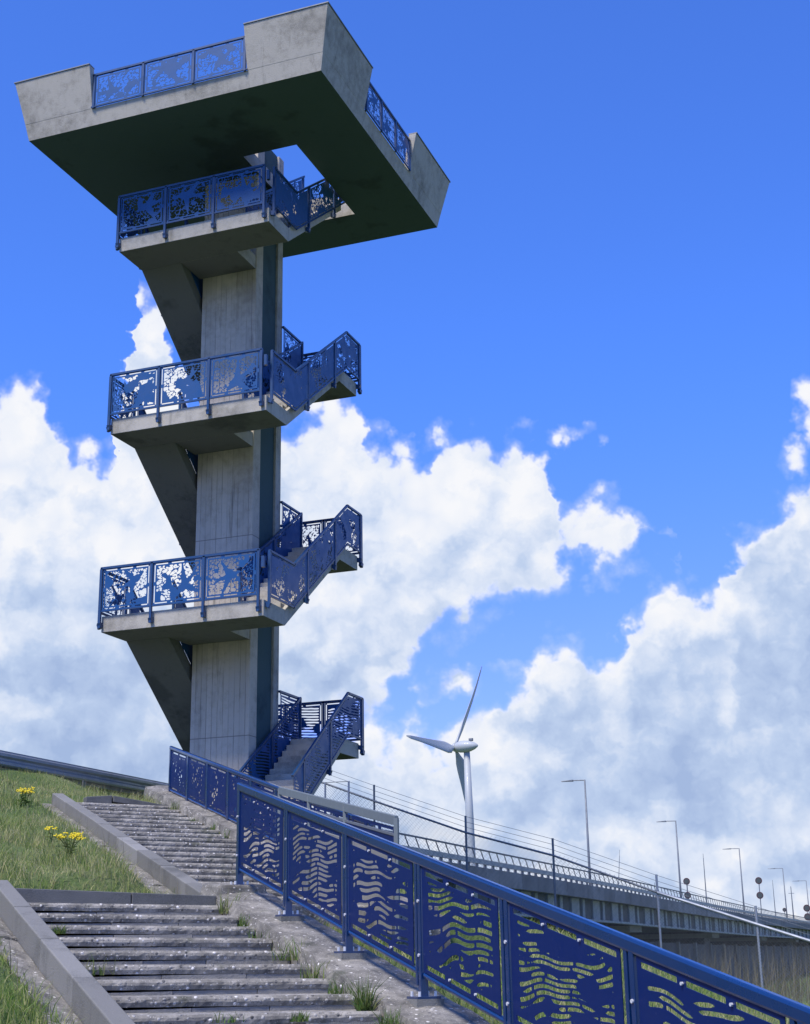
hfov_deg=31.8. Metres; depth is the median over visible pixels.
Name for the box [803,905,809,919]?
round sign
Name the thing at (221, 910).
weed tuft
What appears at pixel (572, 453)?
sky
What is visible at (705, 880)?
thin mast
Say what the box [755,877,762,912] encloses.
round sign
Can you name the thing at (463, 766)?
wind turbine
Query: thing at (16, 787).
grass
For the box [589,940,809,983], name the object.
retaining wall
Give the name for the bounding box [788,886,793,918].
thin mast
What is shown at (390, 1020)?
weed tuft
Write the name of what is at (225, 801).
stair fence
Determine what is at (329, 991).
weed tuft
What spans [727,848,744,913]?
street lamp
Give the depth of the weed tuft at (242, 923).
15.20 m
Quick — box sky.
[0,0,809,920]
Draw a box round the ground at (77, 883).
[0,769,809,1023]
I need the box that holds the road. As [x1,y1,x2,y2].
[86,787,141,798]
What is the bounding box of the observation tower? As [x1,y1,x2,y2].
[14,1,450,829]
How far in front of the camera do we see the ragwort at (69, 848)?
18.68 m
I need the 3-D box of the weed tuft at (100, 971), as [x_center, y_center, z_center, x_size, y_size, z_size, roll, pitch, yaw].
[-2.690,4.000,12.652,0.358,0.222,0.405,-7,-18,19]
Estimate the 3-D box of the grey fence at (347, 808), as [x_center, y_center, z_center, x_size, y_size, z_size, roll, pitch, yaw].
[-0.979,4.530,18.887,0.071,2.261,4.911,6,-18,-21]
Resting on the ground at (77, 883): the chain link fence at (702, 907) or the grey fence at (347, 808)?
the chain link fence at (702, 907)
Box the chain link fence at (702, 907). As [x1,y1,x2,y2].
[316,771,809,1003]
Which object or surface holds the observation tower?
on the ground at (77, 883)
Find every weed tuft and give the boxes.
[51,924,67,933]
[83,949,116,974]
[168,800,179,809]
[212,1011,246,1022]
[216,889,251,913]
[236,912,249,926]
[247,927,269,937]
[269,934,309,960]
[289,1011,309,1021]
[300,959,330,978]
[318,972,390,1010]
[324,977,352,993]
[365,1004,406,1023]
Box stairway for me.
[0,785,489,1023]
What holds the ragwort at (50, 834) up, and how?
on the ground at (77, 883)
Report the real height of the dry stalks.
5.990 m
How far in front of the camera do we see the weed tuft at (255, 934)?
14.57 m
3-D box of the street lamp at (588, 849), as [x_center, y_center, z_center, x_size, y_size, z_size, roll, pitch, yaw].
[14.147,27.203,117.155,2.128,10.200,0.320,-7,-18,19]
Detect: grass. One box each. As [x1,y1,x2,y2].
[0,768,147,1023]
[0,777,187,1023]
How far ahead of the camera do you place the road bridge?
96.86 m
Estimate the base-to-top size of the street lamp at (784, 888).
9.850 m
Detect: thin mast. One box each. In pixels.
[703,857,706,900]
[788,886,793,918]
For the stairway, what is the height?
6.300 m
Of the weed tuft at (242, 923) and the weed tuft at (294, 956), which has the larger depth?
the weed tuft at (242, 923)
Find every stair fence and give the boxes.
[168,746,373,843]
[230,782,809,1023]
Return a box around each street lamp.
[561,780,590,885]
[656,821,681,897]
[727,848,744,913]
[769,868,787,916]
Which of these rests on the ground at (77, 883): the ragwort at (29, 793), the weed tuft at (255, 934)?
the ragwort at (29, 793)
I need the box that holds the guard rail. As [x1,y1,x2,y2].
[0,750,340,817]
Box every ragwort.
[16,789,27,806]
[17,787,34,804]
[44,826,56,843]
[53,832,85,860]
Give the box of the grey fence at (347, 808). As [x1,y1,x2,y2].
[277,787,400,939]
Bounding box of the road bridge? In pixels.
[382,829,809,946]
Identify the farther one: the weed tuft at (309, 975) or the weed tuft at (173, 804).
the weed tuft at (173, 804)
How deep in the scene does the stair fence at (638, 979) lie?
11.42 m
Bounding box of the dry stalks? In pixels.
[0,757,177,1023]
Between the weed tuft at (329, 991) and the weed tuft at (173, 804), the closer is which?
the weed tuft at (329, 991)
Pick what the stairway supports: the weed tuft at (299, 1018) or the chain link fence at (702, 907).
the weed tuft at (299, 1018)
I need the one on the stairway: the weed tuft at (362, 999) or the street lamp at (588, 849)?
the weed tuft at (362, 999)
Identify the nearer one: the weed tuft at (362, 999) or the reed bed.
the weed tuft at (362, 999)
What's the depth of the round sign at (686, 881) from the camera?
140.27 m
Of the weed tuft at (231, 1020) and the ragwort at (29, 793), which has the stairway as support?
the weed tuft at (231, 1020)
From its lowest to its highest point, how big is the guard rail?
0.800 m
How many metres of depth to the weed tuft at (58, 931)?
14.03 m
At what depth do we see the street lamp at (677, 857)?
154.15 m
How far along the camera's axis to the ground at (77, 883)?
18.37 m
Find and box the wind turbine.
[406,666,481,865]
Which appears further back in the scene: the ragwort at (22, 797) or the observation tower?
the observation tower
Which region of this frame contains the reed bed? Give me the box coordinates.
[621,937,809,1005]
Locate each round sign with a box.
[683,878,690,898]
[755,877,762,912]
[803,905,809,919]

